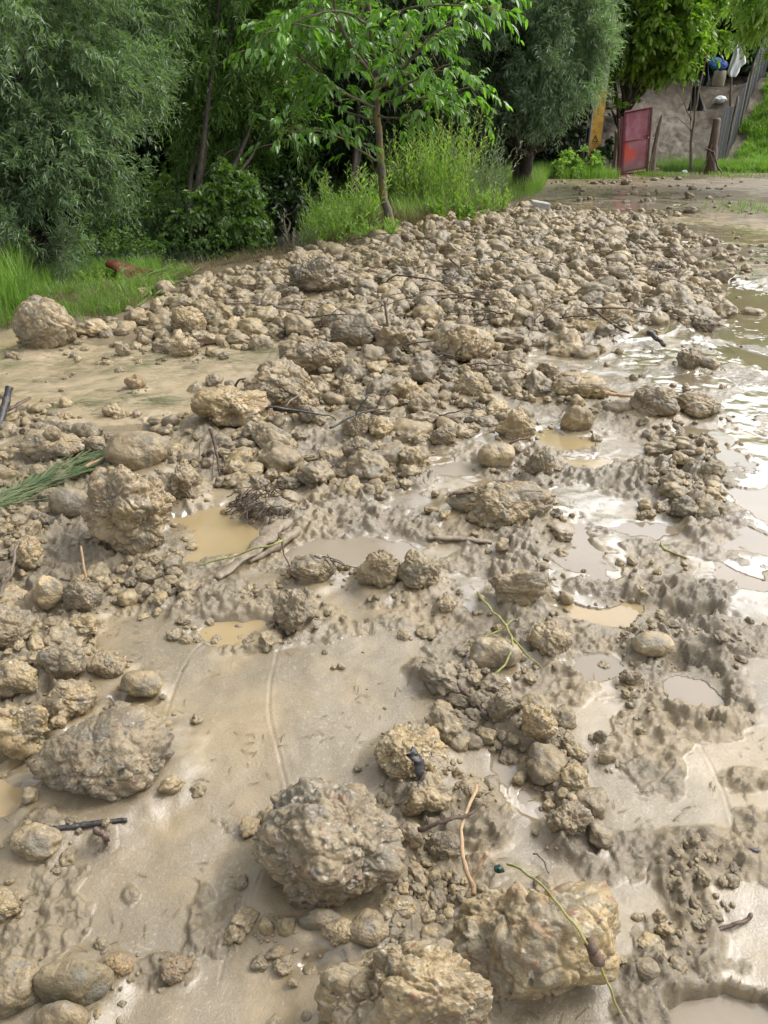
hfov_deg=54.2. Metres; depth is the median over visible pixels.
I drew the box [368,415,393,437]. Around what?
stone
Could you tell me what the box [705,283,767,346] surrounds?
puddle water
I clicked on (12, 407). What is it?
bark piece
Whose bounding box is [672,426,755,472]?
puddle water
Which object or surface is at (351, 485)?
mud clod
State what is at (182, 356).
flattened grass
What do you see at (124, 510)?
boulder
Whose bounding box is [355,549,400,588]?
boulder
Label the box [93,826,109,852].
root
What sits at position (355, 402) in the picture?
mud clod
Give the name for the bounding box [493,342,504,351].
mud clod
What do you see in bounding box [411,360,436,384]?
mud clod
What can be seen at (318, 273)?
boulder
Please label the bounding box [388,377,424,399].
mud clod
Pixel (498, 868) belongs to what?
plastic scrap
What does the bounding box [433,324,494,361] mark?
boulder
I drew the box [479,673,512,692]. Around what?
mud clod
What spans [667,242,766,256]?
puddle water
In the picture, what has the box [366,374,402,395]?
mud clod
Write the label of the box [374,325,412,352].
mud clod
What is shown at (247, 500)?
root tangle
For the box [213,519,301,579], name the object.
driftwood log
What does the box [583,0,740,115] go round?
maple tree
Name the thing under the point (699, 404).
boulder
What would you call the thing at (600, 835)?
mud clod
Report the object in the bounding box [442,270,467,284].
mud clod
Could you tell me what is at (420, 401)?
mud clod
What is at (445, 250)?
mud clod
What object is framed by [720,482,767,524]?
puddle water
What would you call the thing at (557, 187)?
flattened grass
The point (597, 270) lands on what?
mud clod
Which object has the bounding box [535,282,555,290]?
mud clod
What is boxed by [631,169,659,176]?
weeds
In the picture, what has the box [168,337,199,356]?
stone
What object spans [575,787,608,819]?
mud clod
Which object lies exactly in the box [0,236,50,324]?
grass
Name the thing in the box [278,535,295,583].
twig
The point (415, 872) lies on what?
mud clod
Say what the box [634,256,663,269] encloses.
twig
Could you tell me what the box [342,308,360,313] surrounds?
mud clod
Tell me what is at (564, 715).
mud clod
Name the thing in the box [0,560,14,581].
mud clod
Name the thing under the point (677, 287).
mud clod
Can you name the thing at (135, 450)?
boulder
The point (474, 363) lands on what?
twig
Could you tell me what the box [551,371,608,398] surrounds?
boulder
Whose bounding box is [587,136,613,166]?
bush
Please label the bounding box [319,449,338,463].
mud clod
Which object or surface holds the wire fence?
on the ground at (168, 845)
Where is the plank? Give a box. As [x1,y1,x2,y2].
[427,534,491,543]
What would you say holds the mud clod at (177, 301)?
on the ground at (168, 845)
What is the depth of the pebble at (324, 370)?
4.69 m
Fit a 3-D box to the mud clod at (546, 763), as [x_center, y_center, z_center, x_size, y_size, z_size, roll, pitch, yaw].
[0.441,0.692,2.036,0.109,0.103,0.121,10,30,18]
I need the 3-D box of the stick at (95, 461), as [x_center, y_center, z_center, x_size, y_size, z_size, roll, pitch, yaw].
[-1.348,-0.288,3.722,0.281,0.081,0.022,-20,34,-32]
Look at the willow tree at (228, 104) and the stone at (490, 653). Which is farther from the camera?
the willow tree at (228, 104)
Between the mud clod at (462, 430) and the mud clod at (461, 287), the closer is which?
the mud clod at (462, 430)
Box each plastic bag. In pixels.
[709,57,721,68]
[714,96,726,103]
[716,60,727,70]
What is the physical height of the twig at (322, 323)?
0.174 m
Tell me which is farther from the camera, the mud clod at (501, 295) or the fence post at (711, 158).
the fence post at (711, 158)
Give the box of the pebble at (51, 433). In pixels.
[42,426,60,441]
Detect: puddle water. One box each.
[0,758,22,816]
[169,506,259,561]
[199,620,268,647]
[285,537,426,566]
[425,460,475,476]
[492,747,527,785]
[518,787,543,816]
[535,396,542,402]
[536,429,603,450]
[550,522,615,581]
[560,458,613,468]
[566,602,643,627]
[568,312,640,329]
[572,200,682,210]
[574,654,632,681]
[608,522,677,539]
[663,676,724,706]
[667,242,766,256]
[669,994,767,1023]
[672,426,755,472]
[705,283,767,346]
[713,562,767,591]
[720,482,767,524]
[723,526,767,566]
[725,343,767,370]
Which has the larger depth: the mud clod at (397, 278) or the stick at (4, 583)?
the mud clod at (397, 278)
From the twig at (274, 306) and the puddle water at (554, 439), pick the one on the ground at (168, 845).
the puddle water at (554, 439)
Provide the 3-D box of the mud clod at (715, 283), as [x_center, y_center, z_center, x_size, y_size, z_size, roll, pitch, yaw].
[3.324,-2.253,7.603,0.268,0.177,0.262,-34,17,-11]
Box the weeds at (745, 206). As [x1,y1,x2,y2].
[679,197,767,217]
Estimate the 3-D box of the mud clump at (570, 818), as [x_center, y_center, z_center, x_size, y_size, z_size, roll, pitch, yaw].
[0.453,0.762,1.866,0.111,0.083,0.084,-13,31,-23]
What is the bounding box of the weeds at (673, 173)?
[626,168,705,178]
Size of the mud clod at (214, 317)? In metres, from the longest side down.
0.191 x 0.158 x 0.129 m
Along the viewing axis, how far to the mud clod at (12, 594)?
2.71 m
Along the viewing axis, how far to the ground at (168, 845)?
2.36 m
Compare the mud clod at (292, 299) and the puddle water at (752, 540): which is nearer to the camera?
the puddle water at (752, 540)
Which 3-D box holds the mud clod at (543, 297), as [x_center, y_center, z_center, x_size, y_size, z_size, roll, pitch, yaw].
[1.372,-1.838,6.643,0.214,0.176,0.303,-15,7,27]
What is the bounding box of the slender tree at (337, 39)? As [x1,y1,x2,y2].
[223,0,531,226]
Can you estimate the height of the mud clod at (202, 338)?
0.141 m
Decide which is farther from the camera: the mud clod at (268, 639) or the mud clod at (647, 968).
the mud clod at (268, 639)
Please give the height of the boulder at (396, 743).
0.134 m
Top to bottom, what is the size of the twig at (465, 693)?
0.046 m
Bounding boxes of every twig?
[198,537,285,565]
[229,301,259,303]
[234,377,245,386]
[265,406,335,420]
[273,305,304,312]
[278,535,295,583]
[285,383,315,406]
[287,309,340,336]
[305,314,348,317]
[315,554,356,574]
[329,395,384,428]
[353,232,404,239]
[364,392,390,413]
[366,291,424,312]
[381,275,412,283]
[396,274,484,291]
[406,339,436,345]
[417,803,484,832]
[427,292,524,296]
[435,340,451,359]
[435,342,469,361]
[439,407,484,415]
[441,268,466,290]
[441,297,510,302]
[447,286,501,303]
[456,682,488,720]
[460,260,505,265]
[466,361,530,371]
[474,308,504,322]
[475,309,508,314]
[488,257,545,265]
[508,436,529,444]
[528,300,562,336]
[533,853,548,873]
[537,252,557,265]
[539,305,595,322]
[578,294,689,319]
[617,270,647,274]
[633,282,669,298]
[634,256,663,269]
[645,259,677,274]
[655,269,702,285]
[660,542,688,558]
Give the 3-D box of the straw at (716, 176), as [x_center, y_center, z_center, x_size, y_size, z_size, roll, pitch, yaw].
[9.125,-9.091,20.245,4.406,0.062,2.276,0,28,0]
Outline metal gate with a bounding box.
[617,106,652,174]
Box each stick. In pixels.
[0,541,19,597]
[50,818,126,830]
[80,546,86,577]
[85,456,104,467]
[198,428,220,478]
[383,300,388,325]
[459,784,488,897]
[591,307,629,333]
[603,391,632,397]
[748,847,764,852]
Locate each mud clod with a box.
[0,421,19,438]
[0,464,7,473]
[0,548,9,560]
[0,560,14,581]
[0,584,27,606]
[13,519,41,538]
[26,511,55,529]
[37,416,61,426]
[43,618,91,646]
[70,614,101,636]
[76,318,109,336]
[83,561,110,579]
[124,307,145,320]
[148,312,170,331]
[150,308,171,315]
[151,337,175,352]
[152,280,176,296]
[152,581,170,596]
[163,296,192,308]
[183,283,205,297]
[185,271,214,285]
[190,330,216,346]
[205,313,223,324]
[216,303,234,319]
[219,316,239,332]
[222,459,245,474]
[222,471,249,488]
[225,446,253,463]
[231,905,258,932]
[234,289,254,299]
[237,317,268,335]
[239,461,263,475]
[248,334,276,350]
[251,420,297,448]
[252,306,278,322]
[254,262,271,270]
[254,293,278,305]
[257,440,303,472]
[258,629,282,652]
[262,291,280,300]
[273,311,290,328]
[276,476,299,489]
[278,294,302,305]
[283,314,315,336]
[287,250,308,263]
[296,461,335,487]
[301,303,318,318]
[307,253,327,259]
[314,380,330,397]
[316,304,336,318]
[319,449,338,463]
[320,310,344,328]
[334,468,349,478]
[335,358,364,383]
[336,475,363,497]
[338,383,365,397]
[340,252,361,264]
[340,299,370,313]
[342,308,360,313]
[345,449,391,481]
[347,272,373,288]
[348,393,376,412]
[354,278,378,295]
[355,267,380,273]
[357,344,385,364]
[362,251,389,268]
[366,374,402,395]
[367,298,393,313]
[369,415,395,422]
[370,312,390,326]
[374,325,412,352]
[375,447,400,466]
[377,442,404,449]
[380,272,407,284]
[381,287,405,300]
[383,407,405,418]
[386,247,399,254]
[388,312,399,321]
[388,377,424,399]
[389,306,403,318]
[390,281,403,288]
[392,265,418,274]
[393,319,423,337]
[393,418,433,442]
[398,446,426,467]
[400,281,419,292]
[402,247,418,252]
[405,411,438,429]
[406,273,424,281]
[407,391,433,413]
[407,859,429,887]
[410,350,442,370]
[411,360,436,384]
[412,289,442,303]
[412,304,443,321]
[413,295,437,308]
[418,263,440,277]
[419,282,445,292]
[420,661,459,696]
[422,275,435,282]
[424,320,455,339]
[424,705,462,742]
[428,887,446,912]
[438,242,466,256]
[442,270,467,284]
[442,291,457,303]
[445,250,475,258]
[447,303,465,313]
[449,281,472,296]
[454,317,475,326]
[455,423,474,438]
[458,269,480,287]
[458,306,483,319]
[458,716,478,733]
[461,244,475,251]
[470,263,492,280]
[478,254,493,263]
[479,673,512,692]
[486,307,513,327]
[486,397,507,413]
[489,289,517,308]
[491,279,514,290]
[492,348,526,363]
[493,332,531,351]
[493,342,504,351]
[499,252,520,261]
[505,259,527,264]
[509,284,536,299]
[510,306,533,324]
[513,265,538,280]
[516,405,535,424]
[520,279,536,291]
[521,691,550,710]
[523,312,543,329]
[525,369,552,396]
[527,742,566,785]
[533,294,550,307]
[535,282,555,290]
[540,302,573,322]
[545,327,583,357]
[550,265,570,283]
[551,703,576,728]
[555,278,578,296]
[560,762,588,791]
[562,738,589,761]
[565,251,587,262]
[565,274,587,286]
[566,258,588,271]
[567,300,587,311]
[569,321,589,332]
[572,305,583,319]
[575,281,611,295]
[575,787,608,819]
[580,290,603,305]
[582,253,601,269]
[588,267,608,278]
[588,822,613,848]
[598,275,619,287]
[601,303,632,317]
[604,253,627,262]
[605,264,629,278]
[615,279,644,300]
[633,275,647,283]
[634,281,648,286]
[634,957,659,980]
[637,931,662,950]
[641,285,655,297]
[644,438,676,455]
[647,274,668,287]
[652,281,675,296]
[653,260,676,271]
[669,276,688,279]
[670,289,695,307]
[670,495,699,516]
[673,284,693,294]
[685,281,704,295]
[685,304,721,321]
[691,315,718,331]
[697,498,719,518]
[699,460,726,482]
[703,279,722,292]
[709,268,734,282]
[711,302,737,318]
[740,307,766,315]
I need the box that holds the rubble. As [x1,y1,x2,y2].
[0,175,767,1023]
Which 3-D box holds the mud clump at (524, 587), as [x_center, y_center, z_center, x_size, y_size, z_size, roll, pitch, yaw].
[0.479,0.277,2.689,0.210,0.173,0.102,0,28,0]
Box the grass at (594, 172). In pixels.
[503,159,624,178]
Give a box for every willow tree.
[0,0,203,272]
[141,0,387,252]
[273,0,504,204]
[470,0,633,190]
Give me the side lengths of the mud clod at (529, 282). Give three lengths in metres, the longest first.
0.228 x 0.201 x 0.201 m
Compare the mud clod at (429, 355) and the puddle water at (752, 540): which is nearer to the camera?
the puddle water at (752, 540)
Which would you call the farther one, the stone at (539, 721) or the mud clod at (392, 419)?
the mud clod at (392, 419)
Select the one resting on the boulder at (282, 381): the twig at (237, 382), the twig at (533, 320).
the twig at (237, 382)
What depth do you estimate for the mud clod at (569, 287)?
6.97 m
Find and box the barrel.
[712,70,726,86]
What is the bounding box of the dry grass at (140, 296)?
[1,269,195,330]
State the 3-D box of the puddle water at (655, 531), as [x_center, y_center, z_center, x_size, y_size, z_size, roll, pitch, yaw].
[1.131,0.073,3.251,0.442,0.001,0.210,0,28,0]
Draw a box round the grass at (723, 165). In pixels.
[646,123,767,171]
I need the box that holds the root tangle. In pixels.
[225,483,293,524]
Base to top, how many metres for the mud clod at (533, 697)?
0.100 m
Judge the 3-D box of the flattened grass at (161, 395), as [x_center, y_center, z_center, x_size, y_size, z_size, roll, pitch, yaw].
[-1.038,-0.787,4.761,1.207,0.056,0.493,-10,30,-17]
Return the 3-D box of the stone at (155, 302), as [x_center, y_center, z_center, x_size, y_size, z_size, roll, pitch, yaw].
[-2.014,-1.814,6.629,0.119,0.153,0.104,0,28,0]
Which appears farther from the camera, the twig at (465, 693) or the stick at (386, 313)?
the stick at (386, 313)
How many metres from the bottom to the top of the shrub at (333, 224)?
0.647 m
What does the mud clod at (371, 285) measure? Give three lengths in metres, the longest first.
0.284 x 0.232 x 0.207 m
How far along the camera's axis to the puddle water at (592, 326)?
6.24 m
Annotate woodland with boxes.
[0,0,668,200]
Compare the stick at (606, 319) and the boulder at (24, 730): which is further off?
the stick at (606, 319)
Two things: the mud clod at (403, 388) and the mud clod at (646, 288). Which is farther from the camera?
the mud clod at (646, 288)
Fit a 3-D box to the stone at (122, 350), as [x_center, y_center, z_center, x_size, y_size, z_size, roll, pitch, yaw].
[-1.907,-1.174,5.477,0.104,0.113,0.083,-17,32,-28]
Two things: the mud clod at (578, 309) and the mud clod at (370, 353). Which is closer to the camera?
the mud clod at (370, 353)
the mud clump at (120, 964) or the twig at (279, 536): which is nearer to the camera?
the mud clump at (120, 964)
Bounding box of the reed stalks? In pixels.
[96,262,198,307]
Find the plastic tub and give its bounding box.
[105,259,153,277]
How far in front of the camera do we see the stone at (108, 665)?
2.36 m
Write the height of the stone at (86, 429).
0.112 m
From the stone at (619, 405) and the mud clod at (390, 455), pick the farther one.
the stone at (619, 405)
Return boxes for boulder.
[0,603,38,648]
[0,704,50,760]
[12,295,76,348]
[12,536,44,570]
[15,432,84,462]
[25,704,174,801]
[48,487,87,517]
[81,464,175,554]
[103,431,171,470]
[170,305,206,333]
[190,385,273,426]
[241,357,320,412]
[251,777,405,909]
[278,335,346,374]
[287,255,350,292]
[287,553,335,582]
[314,937,492,1023]
[330,313,380,345]
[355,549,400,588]
[373,721,449,780]
[388,251,425,270]
[396,549,440,588]
[397,771,453,816]
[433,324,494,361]
[447,480,555,529]
[450,880,620,1002]
[494,407,535,440]
[526,620,572,657]
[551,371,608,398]
[630,384,679,416]
[675,391,721,417]
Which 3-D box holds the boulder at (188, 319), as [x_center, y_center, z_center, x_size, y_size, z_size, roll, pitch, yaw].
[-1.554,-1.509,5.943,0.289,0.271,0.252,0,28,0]
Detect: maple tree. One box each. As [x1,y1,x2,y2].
[578,1,645,149]
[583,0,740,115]
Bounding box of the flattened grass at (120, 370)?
[0,349,278,396]
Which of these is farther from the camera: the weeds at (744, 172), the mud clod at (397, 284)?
the weeds at (744, 172)
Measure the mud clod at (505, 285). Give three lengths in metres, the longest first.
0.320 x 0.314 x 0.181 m
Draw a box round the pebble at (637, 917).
[631,912,643,921]
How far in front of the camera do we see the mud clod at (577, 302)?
6.56 m
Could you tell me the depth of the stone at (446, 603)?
2.68 m
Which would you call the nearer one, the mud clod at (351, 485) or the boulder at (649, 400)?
the mud clod at (351, 485)
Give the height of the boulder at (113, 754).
0.203 m
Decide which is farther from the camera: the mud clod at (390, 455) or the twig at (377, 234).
the twig at (377, 234)
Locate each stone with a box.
[0,658,37,698]
[0,888,20,922]
[0,955,39,1017]
[8,822,62,861]
[29,464,47,477]
[29,575,63,609]
[32,957,113,1006]
[33,1000,90,1023]
[36,644,84,679]
[39,679,97,721]
[62,578,103,611]
[70,422,103,437]
[85,435,105,452]
[86,651,125,678]
[115,343,130,356]
[120,670,162,696]
[124,374,145,388]
[137,335,149,344]
[150,298,162,311]
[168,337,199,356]
[248,497,292,518]
[258,917,274,935]
[276,916,294,936]
[297,907,341,930]
[320,917,351,947]
[341,436,372,456]
[342,411,369,437]
[349,908,388,947]
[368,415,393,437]
[384,895,416,918]
[398,822,422,850]
[424,831,459,860]
[430,424,455,444]
[437,595,455,612]
[453,371,493,395]
[469,637,521,668]
[477,442,514,467]
[521,703,557,739]
[560,405,594,430]
[593,730,607,742]
[597,751,616,764]
[602,399,632,412]
[618,669,641,685]
[631,631,674,656]
[676,347,703,368]
[700,356,720,369]
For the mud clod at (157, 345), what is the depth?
5.58 m
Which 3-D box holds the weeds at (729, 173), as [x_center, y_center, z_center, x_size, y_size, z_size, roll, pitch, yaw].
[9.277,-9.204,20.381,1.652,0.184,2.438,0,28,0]
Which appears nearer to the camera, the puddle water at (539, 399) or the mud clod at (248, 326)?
the puddle water at (539, 399)
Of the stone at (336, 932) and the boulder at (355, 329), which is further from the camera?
the boulder at (355, 329)
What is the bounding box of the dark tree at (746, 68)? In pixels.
[686,2,767,80]
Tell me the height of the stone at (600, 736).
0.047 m
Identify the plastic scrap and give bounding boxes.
[494,864,504,873]
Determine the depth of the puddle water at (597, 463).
3.85 m
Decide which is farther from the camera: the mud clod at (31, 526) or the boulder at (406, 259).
the boulder at (406, 259)
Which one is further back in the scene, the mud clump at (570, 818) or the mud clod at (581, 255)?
the mud clod at (581, 255)
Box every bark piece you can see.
[7,396,30,411]
[405,746,424,781]
[449,490,473,495]
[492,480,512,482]
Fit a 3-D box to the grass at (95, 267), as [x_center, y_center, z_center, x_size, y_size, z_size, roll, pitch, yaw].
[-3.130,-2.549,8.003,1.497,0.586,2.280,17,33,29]
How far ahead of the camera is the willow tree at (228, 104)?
10.93 m
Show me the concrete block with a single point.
(541, 204)
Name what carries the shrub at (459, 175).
on the ground at (168, 845)
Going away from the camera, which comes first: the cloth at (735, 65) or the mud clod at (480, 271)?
the mud clod at (480, 271)
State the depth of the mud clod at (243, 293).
6.74 m
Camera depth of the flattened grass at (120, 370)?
5.17 m
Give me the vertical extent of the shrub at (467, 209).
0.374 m
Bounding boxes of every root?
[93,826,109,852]
[701,912,752,931]
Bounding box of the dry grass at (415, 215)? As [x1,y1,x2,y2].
[301,171,514,241]
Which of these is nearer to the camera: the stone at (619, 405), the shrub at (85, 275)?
the stone at (619, 405)
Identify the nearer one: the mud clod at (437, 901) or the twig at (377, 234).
the mud clod at (437, 901)
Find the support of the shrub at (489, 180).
on the ground at (168, 845)
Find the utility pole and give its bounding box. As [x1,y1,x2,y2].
[583,1,617,165]
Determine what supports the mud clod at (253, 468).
on the ground at (168, 845)
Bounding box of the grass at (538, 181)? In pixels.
[293,159,551,244]
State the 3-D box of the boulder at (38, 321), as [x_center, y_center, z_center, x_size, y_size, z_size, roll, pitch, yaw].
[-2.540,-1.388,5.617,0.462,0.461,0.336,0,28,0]
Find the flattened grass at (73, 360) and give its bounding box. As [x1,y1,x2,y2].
[0,348,173,377]
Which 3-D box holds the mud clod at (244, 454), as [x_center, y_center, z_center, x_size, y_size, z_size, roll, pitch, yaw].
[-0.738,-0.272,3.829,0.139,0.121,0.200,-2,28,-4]
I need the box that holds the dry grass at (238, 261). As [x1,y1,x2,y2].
[142,236,321,271]
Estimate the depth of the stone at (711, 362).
5.10 m
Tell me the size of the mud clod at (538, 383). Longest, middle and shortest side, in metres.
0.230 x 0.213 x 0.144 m
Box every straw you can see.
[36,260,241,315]
[165,244,312,271]
[625,190,767,202]
[648,173,767,178]
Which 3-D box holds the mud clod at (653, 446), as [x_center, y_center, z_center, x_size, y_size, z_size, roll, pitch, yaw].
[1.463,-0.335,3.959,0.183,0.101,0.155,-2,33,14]
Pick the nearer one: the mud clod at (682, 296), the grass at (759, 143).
the mud clod at (682, 296)
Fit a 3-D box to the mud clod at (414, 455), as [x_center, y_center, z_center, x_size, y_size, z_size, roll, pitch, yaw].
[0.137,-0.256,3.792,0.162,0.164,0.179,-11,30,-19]
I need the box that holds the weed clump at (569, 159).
[549,143,606,177]
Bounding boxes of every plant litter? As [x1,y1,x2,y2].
[0,358,767,1023]
[134,217,748,402]
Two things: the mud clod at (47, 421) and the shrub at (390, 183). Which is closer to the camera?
the mud clod at (47, 421)
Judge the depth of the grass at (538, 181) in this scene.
13.39 m
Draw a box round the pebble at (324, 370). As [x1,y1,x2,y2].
[318,366,331,373]
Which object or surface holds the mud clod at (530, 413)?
on the ground at (168, 845)
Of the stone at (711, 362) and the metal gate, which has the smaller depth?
the stone at (711, 362)
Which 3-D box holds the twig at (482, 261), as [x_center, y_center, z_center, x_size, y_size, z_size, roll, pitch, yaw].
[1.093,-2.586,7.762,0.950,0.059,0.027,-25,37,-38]
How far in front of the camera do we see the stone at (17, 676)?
2.28 m
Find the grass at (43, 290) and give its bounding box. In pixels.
[0,260,200,327]
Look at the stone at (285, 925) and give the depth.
1.61 m
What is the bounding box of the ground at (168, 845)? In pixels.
[0,73,767,1023]
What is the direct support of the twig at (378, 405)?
on the mud clod at (398, 412)
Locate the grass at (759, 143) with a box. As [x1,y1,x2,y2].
[726,73,767,172]
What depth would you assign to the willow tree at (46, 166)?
7.18 m
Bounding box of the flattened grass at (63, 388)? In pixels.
[0,374,133,400]
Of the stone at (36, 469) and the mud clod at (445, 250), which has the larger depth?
the mud clod at (445, 250)
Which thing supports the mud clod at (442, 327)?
on the ground at (168, 845)
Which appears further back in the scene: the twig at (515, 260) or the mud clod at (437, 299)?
the twig at (515, 260)
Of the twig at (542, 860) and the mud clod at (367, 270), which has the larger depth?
the mud clod at (367, 270)
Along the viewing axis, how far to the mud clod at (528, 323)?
5.98 m
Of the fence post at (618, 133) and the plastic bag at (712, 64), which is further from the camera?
the plastic bag at (712, 64)
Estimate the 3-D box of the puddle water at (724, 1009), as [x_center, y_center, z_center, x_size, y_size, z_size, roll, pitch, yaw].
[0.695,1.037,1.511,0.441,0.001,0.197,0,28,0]
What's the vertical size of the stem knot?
0.047 m
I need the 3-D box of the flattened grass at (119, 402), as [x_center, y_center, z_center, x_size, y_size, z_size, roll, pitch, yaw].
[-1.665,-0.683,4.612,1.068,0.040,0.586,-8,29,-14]
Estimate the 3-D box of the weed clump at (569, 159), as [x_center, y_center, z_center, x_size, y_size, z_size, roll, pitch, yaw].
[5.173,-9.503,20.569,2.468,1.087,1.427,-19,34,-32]
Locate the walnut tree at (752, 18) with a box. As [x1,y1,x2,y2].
[712,0,767,87]
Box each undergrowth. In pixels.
[67,175,278,267]
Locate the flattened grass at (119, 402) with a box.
[28,389,188,415]
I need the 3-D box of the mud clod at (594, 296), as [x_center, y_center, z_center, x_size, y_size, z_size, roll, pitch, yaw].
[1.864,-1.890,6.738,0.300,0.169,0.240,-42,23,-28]
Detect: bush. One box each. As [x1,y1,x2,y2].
[0,186,104,286]
[142,166,192,199]
[156,155,272,254]
[253,163,334,250]
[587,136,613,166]
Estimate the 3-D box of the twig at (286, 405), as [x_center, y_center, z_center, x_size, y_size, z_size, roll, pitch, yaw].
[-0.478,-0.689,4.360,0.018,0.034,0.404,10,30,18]
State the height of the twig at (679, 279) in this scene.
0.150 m
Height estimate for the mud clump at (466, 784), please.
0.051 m
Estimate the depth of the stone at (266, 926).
1.62 m
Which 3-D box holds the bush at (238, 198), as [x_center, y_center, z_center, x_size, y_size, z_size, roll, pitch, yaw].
[-2.328,-4.284,10.587,1.684,1.353,1.266,-20,34,-32]
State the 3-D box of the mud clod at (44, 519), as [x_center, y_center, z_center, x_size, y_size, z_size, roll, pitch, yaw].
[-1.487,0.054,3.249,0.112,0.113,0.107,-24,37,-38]
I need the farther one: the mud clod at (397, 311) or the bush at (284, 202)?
the bush at (284, 202)
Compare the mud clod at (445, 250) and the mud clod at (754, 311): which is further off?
the mud clod at (445, 250)
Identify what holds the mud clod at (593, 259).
on the ground at (168, 845)
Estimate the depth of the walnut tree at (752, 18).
15.27 m
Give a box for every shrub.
[74,264,126,287]
[281,222,321,249]
[297,160,401,235]
[301,201,360,242]
[349,212,401,237]
[359,139,436,204]
[384,114,472,210]
[392,102,496,205]
[413,196,485,219]
[439,117,522,205]
[475,182,514,212]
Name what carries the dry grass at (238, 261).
on the ground at (168, 845)
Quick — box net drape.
[687,86,705,110]
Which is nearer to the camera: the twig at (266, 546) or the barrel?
the twig at (266, 546)
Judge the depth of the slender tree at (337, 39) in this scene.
9.12 m
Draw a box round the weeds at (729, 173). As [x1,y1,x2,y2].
[694,169,746,178]
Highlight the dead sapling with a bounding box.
[667,54,706,172]
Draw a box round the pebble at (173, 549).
[168,547,176,552]
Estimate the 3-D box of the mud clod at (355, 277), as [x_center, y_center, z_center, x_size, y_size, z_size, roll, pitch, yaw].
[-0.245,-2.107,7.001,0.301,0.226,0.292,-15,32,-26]
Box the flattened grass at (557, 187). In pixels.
[529,183,615,196]
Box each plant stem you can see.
[465,591,541,673]
[506,863,620,1014]
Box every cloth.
[699,54,709,85]
[727,41,745,76]
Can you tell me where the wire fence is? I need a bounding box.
[655,38,767,172]
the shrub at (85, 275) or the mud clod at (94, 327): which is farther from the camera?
the shrub at (85, 275)
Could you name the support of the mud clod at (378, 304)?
on the ground at (168, 845)
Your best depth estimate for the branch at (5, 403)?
4.23 m
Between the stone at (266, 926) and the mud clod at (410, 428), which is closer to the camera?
the stone at (266, 926)
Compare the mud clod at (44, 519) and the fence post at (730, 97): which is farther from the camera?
the fence post at (730, 97)
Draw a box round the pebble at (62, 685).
[57,682,68,689]
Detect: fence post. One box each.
[612,131,616,171]
[617,119,619,169]
[649,114,662,172]
[698,118,722,175]
[729,77,732,119]
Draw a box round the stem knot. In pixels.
[584,937,604,966]
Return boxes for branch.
[0,385,13,429]
[646,330,665,346]
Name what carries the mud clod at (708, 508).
on the ground at (168, 845)
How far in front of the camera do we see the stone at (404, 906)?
1.65 m
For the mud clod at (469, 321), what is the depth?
5.78 m
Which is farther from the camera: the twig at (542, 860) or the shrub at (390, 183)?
the shrub at (390, 183)
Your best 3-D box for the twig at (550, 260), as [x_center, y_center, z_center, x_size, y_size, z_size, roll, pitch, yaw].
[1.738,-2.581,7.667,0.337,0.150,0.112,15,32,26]
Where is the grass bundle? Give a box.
[0,448,136,507]
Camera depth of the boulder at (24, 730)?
2.06 m
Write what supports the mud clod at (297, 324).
on the ground at (168, 845)
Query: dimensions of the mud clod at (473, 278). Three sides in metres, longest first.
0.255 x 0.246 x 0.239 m
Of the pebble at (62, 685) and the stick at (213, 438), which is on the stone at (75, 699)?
the pebble at (62, 685)
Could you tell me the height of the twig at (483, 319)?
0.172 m
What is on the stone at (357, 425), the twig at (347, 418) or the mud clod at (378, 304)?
the twig at (347, 418)
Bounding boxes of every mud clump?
[104,952,134,979]
[158,463,201,498]
[159,956,192,985]
[273,589,314,635]
[453,776,488,797]
[487,689,524,722]
[488,569,547,605]
[524,448,554,475]
[545,800,593,836]
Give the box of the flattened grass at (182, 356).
[2,338,281,369]
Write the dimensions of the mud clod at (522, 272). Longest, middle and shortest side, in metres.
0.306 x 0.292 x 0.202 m
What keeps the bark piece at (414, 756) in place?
on the boulder at (429, 791)
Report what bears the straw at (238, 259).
on the ground at (168, 845)
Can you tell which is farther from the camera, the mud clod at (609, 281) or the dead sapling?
the dead sapling
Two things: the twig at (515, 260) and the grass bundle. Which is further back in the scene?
the twig at (515, 260)
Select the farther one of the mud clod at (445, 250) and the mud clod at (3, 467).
the mud clod at (445, 250)
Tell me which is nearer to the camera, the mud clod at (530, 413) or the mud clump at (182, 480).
the mud clump at (182, 480)
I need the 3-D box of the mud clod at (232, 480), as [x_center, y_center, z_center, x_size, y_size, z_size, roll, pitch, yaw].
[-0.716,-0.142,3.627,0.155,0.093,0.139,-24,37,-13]
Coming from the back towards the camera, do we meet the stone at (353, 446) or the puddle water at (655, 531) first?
the stone at (353, 446)
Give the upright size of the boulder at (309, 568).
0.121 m
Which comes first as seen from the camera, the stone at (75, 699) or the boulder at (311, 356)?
the stone at (75, 699)
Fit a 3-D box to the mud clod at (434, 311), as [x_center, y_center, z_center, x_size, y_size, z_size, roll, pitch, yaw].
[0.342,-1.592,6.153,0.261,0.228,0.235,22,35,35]
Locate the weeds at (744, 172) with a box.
[692,168,767,178]
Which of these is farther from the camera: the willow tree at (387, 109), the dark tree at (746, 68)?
the dark tree at (746, 68)
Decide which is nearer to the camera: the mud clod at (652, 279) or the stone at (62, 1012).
the stone at (62, 1012)
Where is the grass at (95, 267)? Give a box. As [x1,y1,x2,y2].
[28,252,167,288]
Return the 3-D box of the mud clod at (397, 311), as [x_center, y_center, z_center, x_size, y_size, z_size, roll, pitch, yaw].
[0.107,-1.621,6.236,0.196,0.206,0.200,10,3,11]
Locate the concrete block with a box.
[530,199,549,209]
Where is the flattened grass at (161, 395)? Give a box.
[122,384,239,402]

